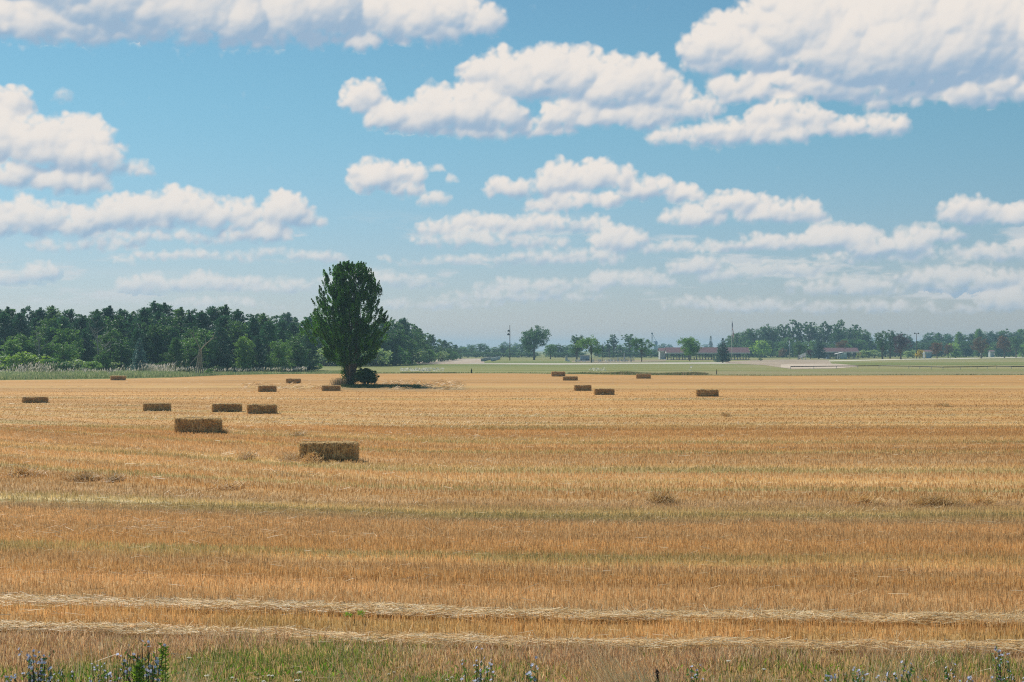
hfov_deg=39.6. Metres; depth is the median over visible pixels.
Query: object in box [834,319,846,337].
broadleaf tree
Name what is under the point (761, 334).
broadleaf tree
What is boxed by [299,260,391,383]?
maple tree
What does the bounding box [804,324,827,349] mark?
broadleaf tree
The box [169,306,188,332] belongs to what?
pine tree
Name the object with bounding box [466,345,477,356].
hedge tree
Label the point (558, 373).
straw bale
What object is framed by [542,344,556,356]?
hedge tree
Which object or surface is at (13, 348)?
tree
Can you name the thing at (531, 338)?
broadleaf tree
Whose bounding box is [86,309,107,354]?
pine tree
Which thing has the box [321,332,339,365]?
broadleaf tree
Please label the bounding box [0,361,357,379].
reeds
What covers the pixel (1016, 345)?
broadleaf tree
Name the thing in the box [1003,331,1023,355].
broadleaf tree
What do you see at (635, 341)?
broadleaf tree
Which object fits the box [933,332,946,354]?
pine tree
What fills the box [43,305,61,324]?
pine tree
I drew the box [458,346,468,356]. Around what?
hedge tree
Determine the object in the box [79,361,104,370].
bush
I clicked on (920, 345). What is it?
broadleaf tree
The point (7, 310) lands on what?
pine tree
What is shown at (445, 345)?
pine tree
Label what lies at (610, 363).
road
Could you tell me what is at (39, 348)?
dead tree
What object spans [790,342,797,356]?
broadleaf tree
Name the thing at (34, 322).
pine tree
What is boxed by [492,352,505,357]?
hedge bush
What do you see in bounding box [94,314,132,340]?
broadleaf tree
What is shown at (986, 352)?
broadleaf tree
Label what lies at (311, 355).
pine tree
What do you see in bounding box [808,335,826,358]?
spruce tree
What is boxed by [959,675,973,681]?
chicory plant
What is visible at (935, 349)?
broadleaf tree
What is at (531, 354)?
hedge bush
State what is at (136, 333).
pine tree
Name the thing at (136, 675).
goldenrod plant
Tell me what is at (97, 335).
dead tree
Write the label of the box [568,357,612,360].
playground fence
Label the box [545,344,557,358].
tree
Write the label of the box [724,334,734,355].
broadleaf tree
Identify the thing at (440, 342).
broadleaf tree
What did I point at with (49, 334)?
pine tree
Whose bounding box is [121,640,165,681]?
chicory plant
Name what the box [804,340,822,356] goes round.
broadleaf tree
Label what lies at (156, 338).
broadleaf tree
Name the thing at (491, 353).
hedge bush
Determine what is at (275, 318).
broadleaf tree
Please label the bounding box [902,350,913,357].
bush
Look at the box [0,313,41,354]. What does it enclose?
pine tree
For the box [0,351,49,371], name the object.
bush
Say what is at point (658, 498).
straw heap
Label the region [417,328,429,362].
pine tree
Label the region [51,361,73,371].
bush
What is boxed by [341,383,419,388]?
uncut grass
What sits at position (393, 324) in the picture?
broadleaf tree
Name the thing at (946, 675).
chicory plant
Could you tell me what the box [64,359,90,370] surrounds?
bush
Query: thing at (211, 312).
pine tree
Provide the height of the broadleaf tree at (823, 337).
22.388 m
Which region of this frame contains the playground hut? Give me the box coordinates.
[580,355,589,360]
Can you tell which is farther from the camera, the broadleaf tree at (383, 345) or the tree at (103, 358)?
the broadleaf tree at (383, 345)
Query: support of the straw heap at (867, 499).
on the stubble field
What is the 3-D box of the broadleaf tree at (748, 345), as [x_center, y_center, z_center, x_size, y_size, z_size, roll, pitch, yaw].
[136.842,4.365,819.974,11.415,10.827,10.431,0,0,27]
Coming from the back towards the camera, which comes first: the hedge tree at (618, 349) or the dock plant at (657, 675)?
the hedge tree at (618, 349)
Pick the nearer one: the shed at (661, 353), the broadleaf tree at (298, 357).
the broadleaf tree at (298, 357)
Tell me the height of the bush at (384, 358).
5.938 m
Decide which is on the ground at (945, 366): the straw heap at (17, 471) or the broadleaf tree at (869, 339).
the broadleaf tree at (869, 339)
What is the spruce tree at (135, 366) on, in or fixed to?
on the ground at (945, 366)
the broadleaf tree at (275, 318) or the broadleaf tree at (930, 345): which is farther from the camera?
the broadleaf tree at (930, 345)
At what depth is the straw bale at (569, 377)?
211.41 m
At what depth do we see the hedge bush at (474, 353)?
819.03 m
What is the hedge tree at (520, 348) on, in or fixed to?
on the ground at (945, 366)
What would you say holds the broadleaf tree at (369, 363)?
on the ground at (945, 366)
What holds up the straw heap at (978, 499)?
on the stubble field
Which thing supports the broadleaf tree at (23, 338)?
on the ground at (945, 366)
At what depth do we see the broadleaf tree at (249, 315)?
310.74 m
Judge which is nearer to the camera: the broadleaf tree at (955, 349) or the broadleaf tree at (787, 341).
the broadleaf tree at (787, 341)
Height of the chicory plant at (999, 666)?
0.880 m
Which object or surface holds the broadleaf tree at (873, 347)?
on the ground at (945, 366)
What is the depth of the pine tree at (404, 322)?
453.52 m
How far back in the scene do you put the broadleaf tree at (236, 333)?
299.11 m
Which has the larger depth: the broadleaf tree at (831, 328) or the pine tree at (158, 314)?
the broadleaf tree at (831, 328)
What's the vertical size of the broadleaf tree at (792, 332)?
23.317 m
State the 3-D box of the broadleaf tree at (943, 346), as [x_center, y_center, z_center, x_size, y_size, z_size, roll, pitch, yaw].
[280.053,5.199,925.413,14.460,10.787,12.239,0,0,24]
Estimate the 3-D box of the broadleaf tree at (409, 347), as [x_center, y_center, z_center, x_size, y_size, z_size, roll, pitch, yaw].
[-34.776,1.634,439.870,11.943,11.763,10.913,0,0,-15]
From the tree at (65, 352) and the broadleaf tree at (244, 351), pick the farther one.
the broadleaf tree at (244, 351)
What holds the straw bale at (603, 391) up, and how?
on the stubble field
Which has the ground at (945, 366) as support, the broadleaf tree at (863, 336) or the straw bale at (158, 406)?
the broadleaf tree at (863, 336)
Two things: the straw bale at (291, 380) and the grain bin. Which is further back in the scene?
the grain bin
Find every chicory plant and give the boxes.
[13,648,53,681]
[53,669,75,681]
[89,653,126,681]
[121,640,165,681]
[460,646,495,681]
[512,656,538,681]
[686,664,703,681]
[824,673,836,681]
[837,670,858,681]
[852,667,868,681]
[876,670,898,681]
[900,660,914,681]
[943,662,955,681]
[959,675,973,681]
[992,646,1010,681]
[1004,674,1023,681]
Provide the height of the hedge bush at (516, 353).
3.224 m
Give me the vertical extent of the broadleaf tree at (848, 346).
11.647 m
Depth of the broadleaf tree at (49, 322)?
294.55 m
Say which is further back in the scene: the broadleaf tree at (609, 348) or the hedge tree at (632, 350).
the hedge tree at (632, 350)
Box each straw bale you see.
[21,396,48,402]
[110,376,125,379]
[142,403,171,410]
[173,417,223,433]
[211,403,241,411]
[246,403,277,413]
[258,385,276,391]
[286,378,300,382]
[297,440,360,460]
[321,385,340,390]
[551,371,564,375]
[562,376,577,379]
[573,385,591,390]
[593,388,614,394]
[635,374,650,378]
[695,389,718,395]
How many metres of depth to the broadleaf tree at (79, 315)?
311.22 m
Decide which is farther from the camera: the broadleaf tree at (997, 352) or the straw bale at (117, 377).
the broadleaf tree at (997, 352)
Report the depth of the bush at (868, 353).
779.46 m
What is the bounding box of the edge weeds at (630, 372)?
[374,366,1023,375]
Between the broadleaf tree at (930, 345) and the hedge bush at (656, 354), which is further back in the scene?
the broadleaf tree at (930, 345)
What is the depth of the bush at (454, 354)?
607.74 m
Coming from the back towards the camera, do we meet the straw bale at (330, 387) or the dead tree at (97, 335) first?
the dead tree at (97, 335)
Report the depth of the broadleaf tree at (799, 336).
868.64 m
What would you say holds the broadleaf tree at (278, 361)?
on the ground at (945, 366)
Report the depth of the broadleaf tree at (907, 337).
1031.90 m
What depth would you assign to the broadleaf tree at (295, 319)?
433.18 m
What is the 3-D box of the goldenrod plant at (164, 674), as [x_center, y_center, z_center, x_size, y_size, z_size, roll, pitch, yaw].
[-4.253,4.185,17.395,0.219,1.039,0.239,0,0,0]
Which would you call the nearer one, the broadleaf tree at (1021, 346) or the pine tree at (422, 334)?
the pine tree at (422, 334)
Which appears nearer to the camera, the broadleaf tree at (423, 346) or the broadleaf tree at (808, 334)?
the broadleaf tree at (423, 346)
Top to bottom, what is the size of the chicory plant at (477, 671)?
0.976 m
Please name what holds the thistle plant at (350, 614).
on the stubble field
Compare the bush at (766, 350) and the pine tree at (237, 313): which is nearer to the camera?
the pine tree at (237, 313)
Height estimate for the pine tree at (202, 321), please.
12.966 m
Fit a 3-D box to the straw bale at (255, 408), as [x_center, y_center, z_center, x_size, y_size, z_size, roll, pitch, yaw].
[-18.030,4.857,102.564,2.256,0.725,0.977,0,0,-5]
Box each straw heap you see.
[0,464,49,477]
[62,468,103,481]
[98,470,127,482]
[208,478,250,490]
[214,425,233,433]
[235,451,263,460]
[273,451,298,461]
[288,429,308,435]
[292,449,328,462]
[644,488,687,504]
[718,410,731,416]
[838,491,894,506]
[896,491,967,507]
[937,402,953,406]
[957,488,1001,506]
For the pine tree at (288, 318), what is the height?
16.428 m
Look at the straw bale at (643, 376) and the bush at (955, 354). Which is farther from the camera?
the bush at (955, 354)
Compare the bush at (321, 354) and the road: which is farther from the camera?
the road
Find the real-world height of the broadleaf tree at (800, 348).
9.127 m
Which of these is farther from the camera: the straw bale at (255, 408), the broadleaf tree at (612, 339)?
the broadleaf tree at (612, 339)
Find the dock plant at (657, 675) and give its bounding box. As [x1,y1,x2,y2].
[655,669,659,681]
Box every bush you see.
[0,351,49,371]
[0,355,17,370]
[33,358,65,370]
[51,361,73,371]
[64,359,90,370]
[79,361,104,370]
[111,362,128,370]
[210,366,226,370]
[247,360,266,370]
[313,346,338,365]
[351,368,379,384]
[361,347,392,365]
[390,345,411,365]
[408,346,427,363]
[423,349,438,362]
[435,351,449,361]
[450,352,459,359]
[462,352,474,357]
[471,352,481,357]
[477,352,489,357]
[486,352,498,357]
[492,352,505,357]
[501,352,513,357]
[510,352,524,357]
[519,352,532,357]
[527,352,541,356]
[549,352,561,357]
[558,352,571,357]
[598,352,610,357]
[607,352,619,356]
[616,352,627,357]
[626,352,637,357]
[643,352,657,357]
[748,340,771,357]
[778,348,786,357]
[806,349,814,358]
[857,350,869,357]
[863,350,873,357]
[869,350,881,357]
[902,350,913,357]
[914,349,925,357]
[949,351,962,357]
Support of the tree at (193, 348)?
on the ground at (945, 366)
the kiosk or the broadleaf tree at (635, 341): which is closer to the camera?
the broadleaf tree at (635, 341)
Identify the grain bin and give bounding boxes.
[654,340,657,351]
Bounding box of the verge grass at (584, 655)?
[0,622,1023,681]
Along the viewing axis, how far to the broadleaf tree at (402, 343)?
424.94 m
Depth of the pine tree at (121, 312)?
318.38 m
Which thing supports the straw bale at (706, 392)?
on the stubble field
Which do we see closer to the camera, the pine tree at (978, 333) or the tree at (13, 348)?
the tree at (13, 348)
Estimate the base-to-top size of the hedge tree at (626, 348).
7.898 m
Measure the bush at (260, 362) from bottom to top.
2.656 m
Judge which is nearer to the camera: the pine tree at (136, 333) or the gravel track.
the pine tree at (136, 333)
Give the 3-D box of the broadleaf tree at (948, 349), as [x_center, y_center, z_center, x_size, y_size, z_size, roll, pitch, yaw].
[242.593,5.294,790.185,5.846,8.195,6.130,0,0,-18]
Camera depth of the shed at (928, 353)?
759.97 m
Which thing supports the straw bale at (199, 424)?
on the stubble field
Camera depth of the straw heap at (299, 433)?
75.61 m
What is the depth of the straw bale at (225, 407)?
105.00 m
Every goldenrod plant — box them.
[125,658,148,681]
[157,642,171,681]
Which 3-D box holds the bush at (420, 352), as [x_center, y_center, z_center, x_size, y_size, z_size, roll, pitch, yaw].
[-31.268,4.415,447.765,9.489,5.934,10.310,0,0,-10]
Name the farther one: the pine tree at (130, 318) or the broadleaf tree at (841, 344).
the broadleaf tree at (841, 344)
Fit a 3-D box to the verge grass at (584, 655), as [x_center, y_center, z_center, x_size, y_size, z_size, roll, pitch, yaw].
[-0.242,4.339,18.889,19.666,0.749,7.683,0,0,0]
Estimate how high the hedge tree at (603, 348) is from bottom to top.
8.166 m
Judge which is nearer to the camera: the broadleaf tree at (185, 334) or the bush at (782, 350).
the broadleaf tree at (185, 334)
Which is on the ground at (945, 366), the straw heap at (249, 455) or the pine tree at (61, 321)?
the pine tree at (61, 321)
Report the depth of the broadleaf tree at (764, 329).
877.01 m
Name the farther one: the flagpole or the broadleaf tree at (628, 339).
the broadleaf tree at (628, 339)
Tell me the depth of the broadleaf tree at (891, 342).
739.07 m
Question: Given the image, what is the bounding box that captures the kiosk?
[835,352,846,358]
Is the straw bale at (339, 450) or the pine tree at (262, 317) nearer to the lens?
the straw bale at (339, 450)
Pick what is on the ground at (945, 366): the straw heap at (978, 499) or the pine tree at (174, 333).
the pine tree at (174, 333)
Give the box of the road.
[466,362,729,364]
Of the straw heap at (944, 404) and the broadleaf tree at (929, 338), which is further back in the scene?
the broadleaf tree at (929, 338)
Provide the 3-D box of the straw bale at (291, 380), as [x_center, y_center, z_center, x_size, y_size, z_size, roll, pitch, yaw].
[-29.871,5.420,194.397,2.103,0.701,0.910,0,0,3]
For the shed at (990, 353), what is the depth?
879.97 m
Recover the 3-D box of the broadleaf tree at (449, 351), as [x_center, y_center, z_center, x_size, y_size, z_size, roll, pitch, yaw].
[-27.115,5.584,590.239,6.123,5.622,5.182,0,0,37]
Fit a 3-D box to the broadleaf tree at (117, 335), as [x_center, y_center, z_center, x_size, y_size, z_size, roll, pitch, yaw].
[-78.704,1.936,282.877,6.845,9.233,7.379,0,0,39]
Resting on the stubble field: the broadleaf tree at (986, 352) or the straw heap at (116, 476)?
the straw heap at (116, 476)
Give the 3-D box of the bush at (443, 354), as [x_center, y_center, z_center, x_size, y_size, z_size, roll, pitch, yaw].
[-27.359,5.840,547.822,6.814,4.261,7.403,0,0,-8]
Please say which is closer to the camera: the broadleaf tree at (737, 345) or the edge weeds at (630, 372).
the edge weeds at (630, 372)
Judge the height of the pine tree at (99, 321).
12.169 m
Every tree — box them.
[0,312,15,351]
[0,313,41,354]
[0,337,4,354]
[0,337,25,370]
[1,332,31,364]
[2,306,16,334]
[20,305,40,335]
[23,335,47,369]
[24,331,47,359]
[25,313,67,358]
[27,316,43,353]
[29,307,53,329]
[40,326,60,359]
[41,316,81,359]
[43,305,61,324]
[47,324,85,359]
[49,341,81,370]
[54,308,76,328]
[69,314,89,336]
[71,316,91,358]
[71,331,96,361]
[80,318,111,362]
[81,314,108,359]
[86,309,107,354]
[86,335,116,361]
[93,350,114,369]
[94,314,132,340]
[98,328,130,365]
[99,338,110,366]
[101,305,117,331]
[108,340,134,368]
[112,309,130,333]
[120,315,136,341]
[123,307,161,362]
[124,311,150,329]
[126,328,156,365]
[126,338,150,371]
[140,319,172,365]
[145,311,170,361]
[146,300,167,325]
[152,313,197,361]
[154,327,187,366]
[157,302,173,323]
[158,336,189,370]
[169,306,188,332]
[170,336,210,369]
[179,312,197,342]
[179,326,212,358]
[185,310,215,369]
[186,309,199,327]
[187,329,216,373]
[191,328,217,369]
[205,305,226,335]
[205,326,236,369]
[210,315,237,360]
[210,351,232,369]
[211,304,232,332]
[221,319,255,364]
[227,309,247,352]
[229,333,257,370]
[237,317,268,360]
[246,313,259,323]
[251,335,267,370]
[252,312,276,352]
[254,320,281,366]
[263,339,294,371]
[268,315,281,329]
[270,329,294,367]
[274,320,294,342]
[279,312,292,325]
[284,321,302,351]
[285,333,310,369]
[289,341,310,370]
[293,317,306,331]
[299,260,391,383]
[299,330,324,370]
[302,316,314,329]
[307,328,334,365]
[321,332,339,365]
[347,330,377,365]
[371,335,395,365]
[373,329,400,365]
[378,321,401,347]
[380,327,408,363]
[386,319,403,334]
[397,318,419,359]
[398,329,417,364]
[405,329,428,362]
[408,323,420,337]
[414,338,428,362]
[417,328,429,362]
[423,333,434,347]
[429,336,440,359]
[435,339,445,350]
[441,340,451,357]
[444,348,452,360]
[447,342,454,359]
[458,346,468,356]
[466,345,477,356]
[472,343,488,356]
[491,347,499,356]
[498,344,508,356]
[505,345,519,356]
[516,345,524,356]
[518,325,551,359]
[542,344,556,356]
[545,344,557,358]
[553,345,565,356]
[569,335,584,358]
[575,335,601,362]
[600,345,610,356]
[604,340,612,357]
[609,334,619,357]
[610,344,625,356]
[621,334,632,357]
[622,345,630,354]
[628,345,643,356]
[629,337,655,361]
[676,336,701,360]
[712,338,731,362]
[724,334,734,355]
[729,333,741,356]
[733,332,747,356]
[734,343,742,356]
[738,328,760,356]
[741,339,758,357]
[748,328,766,356]
[755,324,774,350]
[758,340,775,357]
[765,326,785,356]
[774,341,784,356]
[776,324,790,356]
[776,337,794,356]
[785,319,801,356]
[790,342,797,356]
[792,323,804,354]
[792,340,808,357]
[795,341,808,357]
[800,321,815,348]
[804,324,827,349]
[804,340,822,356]
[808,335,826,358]
[815,321,831,342]
[826,325,839,343]
[826,326,844,356]
[829,344,836,356]
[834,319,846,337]
[835,340,848,352]
[840,339,852,356]
[843,327,861,346]
[846,324,860,335]
[848,339,863,356]
[851,328,871,356]
[854,339,870,356]
[858,332,873,349]
[869,341,879,356]
[871,332,888,358]
[877,347,895,356]
[882,330,897,357]
[893,334,911,358]
[896,332,912,345]
[901,346,913,356]
[904,337,917,350]
[914,342,927,356]
[919,338,929,346]
[922,332,939,341]
[925,340,939,356]
[929,342,942,358]
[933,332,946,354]
[936,341,949,356]
[942,334,960,354]
[944,344,953,357]
[947,343,963,356]
[952,331,965,350]
[957,341,977,356]
[959,334,973,355]
[965,332,974,342]
[969,337,989,357]
[970,328,986,346]
[972,350,984,356]
[982,344,991,356]
[984,330,1000,355]
[990,341,1008,356]
[996,335,1013,357]
[997,328,1012,349]
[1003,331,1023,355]
[1006,346,1015,356]
[1007,336,1023,356]
[1017,342,1023,356]
[1019,329,1023,344]
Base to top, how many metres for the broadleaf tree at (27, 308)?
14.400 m
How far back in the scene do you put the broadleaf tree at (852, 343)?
839.06 m
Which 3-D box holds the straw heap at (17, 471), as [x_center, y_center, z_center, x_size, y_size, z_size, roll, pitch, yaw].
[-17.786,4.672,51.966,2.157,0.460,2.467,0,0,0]
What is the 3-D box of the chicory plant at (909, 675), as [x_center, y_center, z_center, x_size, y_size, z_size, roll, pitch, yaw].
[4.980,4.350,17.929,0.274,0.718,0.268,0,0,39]
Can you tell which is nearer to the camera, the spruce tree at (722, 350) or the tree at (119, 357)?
the tree at (119, 357)
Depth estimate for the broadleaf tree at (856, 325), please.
894.59 m
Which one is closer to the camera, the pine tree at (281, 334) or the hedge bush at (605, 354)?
the pine tree at (281, 334)
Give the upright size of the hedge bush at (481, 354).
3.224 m
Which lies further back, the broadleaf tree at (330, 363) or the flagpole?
the flagpole
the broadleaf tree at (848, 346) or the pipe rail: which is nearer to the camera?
the pipe rail
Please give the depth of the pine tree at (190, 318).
301.06 m
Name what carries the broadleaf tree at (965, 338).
on the ground at (945, 366)
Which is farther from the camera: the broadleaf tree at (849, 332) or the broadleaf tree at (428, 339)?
the broadleaf tree at (849, 332)
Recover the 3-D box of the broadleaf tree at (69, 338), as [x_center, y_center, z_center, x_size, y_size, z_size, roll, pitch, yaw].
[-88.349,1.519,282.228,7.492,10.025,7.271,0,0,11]
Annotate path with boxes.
[829,357,1023,360]
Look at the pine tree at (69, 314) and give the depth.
314.87 m
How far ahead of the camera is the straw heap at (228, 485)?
46.77 m
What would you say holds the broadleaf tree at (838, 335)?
on the ground at (945, 366)
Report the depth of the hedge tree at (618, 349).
840.69 m
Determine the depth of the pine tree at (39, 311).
313.86 m
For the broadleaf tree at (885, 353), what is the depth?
880.39 m
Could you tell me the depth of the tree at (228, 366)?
280.90 m
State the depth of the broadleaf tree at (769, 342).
823.15 m
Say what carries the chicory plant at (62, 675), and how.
on the stubble field
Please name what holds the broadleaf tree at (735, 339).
on the ground at (945, 366)
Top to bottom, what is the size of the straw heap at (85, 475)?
0.431 m
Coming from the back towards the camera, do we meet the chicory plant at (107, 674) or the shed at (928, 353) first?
the shed at (928, 353)
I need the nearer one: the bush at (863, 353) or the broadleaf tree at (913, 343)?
the bush at (863, 353)
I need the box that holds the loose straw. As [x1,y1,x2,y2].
[0,375,1023,681]
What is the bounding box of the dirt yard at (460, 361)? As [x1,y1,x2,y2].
[417,359,483,363]
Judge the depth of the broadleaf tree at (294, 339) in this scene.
303.69 m
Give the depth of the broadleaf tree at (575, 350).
554.59 m
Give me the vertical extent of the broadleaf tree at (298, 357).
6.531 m
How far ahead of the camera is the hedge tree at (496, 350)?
855.65 m
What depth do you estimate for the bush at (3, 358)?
266.72 m
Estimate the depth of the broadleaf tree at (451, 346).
633.62 m
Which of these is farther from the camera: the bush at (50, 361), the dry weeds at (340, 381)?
the bush at (50, 361)
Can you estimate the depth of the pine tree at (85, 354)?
286.29 m
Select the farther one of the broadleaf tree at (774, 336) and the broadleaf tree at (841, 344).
the broadleaf tree at (774, 336)
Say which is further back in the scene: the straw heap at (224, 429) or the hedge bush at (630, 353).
the hedge bush at (630, 353)
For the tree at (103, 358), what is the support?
on the ground at (945, 366)
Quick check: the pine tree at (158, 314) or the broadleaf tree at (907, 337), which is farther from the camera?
the broadleaf tree at (907, 337)
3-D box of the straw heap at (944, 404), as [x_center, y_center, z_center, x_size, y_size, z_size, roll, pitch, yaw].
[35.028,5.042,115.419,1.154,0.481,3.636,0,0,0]
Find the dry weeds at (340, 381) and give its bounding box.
[329,377,352,384]
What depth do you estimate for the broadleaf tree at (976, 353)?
890.85 m
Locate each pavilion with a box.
[664,347,749,359]
[819,348,859,358]
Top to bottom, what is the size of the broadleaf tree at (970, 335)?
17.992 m
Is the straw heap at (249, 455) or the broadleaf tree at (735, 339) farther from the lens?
the broadleaf tree at (735, 339)
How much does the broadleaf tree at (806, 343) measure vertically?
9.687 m
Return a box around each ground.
[10,350,1023,379]
[572,360,665,362]
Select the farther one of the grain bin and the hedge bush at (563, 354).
the grain bin
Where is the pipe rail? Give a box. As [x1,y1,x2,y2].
[790,365,992,368]
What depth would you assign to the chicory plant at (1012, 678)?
17.27 m
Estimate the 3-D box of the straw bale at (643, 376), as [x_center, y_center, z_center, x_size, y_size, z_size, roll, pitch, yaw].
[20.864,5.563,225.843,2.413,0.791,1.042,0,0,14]
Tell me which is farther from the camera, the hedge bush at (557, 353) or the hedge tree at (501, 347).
the hedge tree at (501, 347)
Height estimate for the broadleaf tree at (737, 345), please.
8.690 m
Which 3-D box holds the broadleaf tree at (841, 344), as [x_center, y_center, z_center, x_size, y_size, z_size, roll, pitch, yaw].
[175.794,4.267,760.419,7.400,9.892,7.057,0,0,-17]
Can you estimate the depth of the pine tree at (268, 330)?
292.78 m
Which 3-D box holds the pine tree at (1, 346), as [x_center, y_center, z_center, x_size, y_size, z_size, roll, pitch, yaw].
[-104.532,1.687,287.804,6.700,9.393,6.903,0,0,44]
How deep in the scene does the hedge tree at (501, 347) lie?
883.38 m
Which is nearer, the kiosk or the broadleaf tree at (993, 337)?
the kiosk
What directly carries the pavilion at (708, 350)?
on the ground at (945, 366)
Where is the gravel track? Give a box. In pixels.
[781,363,856,368]
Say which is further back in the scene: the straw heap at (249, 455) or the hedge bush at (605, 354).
the hedge bush at (605, 354)
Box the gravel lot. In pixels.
[725,360,831,368]
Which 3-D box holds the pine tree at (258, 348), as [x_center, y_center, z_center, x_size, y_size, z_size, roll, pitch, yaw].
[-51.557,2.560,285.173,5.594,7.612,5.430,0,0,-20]
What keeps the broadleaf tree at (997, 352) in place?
on the ground at (945, 366)
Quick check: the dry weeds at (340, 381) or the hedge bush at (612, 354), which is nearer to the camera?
the dry weeds at (340, 381)
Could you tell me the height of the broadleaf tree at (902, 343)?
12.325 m
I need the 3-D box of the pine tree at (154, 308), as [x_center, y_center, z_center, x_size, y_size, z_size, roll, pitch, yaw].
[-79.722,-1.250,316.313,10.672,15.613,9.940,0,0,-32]
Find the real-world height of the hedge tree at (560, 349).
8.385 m
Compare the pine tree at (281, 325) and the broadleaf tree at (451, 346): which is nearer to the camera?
the pine tree at (281, 325)
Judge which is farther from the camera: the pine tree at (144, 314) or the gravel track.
the gravel track
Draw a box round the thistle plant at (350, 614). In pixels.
[343,610,365,623]
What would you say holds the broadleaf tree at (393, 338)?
on the ground at (945, 366)
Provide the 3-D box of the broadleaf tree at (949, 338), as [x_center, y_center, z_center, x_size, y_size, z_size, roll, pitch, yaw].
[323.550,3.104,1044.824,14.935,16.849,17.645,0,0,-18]
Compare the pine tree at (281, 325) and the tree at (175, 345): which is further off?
the pine tree at (281, 325)
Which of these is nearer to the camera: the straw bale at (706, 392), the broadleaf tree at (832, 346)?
the straw bale at (706, 392)
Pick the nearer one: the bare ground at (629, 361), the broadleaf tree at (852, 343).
the bare ground at (629, 361)
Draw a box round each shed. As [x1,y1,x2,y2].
[657,348,664,358]
[922,350,931,357]
[987,350,994,356]
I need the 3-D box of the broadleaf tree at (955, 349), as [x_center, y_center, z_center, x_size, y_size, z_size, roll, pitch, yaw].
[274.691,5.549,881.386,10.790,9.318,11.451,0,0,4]
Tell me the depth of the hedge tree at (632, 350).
852.33 m
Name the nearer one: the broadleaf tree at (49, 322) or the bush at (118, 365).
the bush at (118, 365)
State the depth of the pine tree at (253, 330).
297.93 m
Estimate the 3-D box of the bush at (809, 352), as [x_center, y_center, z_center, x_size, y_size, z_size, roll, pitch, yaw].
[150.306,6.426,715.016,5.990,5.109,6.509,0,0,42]
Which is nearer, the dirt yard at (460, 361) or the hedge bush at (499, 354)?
the dirt yard at (460, 361)
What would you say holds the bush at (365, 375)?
on the stubble field
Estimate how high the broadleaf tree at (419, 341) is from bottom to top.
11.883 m
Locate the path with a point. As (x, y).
(915, 359)
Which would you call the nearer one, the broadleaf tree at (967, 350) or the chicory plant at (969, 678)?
the chicory plant at (969, 678)
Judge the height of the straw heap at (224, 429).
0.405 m
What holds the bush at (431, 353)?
on the ground at (945, 366)
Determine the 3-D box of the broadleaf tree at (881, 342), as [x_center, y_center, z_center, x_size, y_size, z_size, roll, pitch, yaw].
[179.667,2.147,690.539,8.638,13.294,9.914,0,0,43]
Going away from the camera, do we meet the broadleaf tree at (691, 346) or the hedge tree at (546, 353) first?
the broadleaf tree at (691, 346)
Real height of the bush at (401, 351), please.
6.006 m
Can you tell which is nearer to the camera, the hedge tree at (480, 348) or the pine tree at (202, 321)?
the pine tree at (202, 321)
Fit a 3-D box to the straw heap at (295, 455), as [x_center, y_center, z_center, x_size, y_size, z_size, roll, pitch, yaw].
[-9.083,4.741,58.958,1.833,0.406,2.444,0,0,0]
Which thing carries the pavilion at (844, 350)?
on the ground at (945, 366)
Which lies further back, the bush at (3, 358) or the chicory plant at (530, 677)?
the bush at (3, 358)
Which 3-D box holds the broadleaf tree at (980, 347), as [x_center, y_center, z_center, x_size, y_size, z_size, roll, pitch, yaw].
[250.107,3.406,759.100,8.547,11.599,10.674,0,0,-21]
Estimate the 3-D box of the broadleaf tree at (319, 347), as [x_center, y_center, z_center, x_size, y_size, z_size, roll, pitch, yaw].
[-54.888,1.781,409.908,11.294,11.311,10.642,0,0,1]
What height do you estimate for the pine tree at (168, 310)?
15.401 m
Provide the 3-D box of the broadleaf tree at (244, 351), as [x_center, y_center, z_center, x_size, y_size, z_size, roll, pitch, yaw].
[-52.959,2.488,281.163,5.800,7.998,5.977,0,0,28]
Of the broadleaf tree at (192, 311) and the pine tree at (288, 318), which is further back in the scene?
the pine tree at (288, 318)
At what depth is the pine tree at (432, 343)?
543.45 m
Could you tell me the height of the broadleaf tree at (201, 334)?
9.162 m
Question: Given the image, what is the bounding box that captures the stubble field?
[0,373,1023,681]
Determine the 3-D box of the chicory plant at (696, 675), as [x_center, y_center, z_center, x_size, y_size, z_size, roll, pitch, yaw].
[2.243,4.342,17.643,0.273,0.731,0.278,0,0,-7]
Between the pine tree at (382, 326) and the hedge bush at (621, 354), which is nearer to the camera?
the pine tree at (382, 326)
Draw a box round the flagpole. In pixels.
[731,318,733,359]
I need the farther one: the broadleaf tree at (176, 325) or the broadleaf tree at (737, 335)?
the broadleaf tree at (737, 335)
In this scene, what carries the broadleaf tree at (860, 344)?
on the ground at (945, 366)
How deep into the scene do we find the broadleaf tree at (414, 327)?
473.19 m
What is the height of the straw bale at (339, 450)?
0.843 m
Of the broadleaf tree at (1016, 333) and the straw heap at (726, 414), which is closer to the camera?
the straw heap at (726, 414)
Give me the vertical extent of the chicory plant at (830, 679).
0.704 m

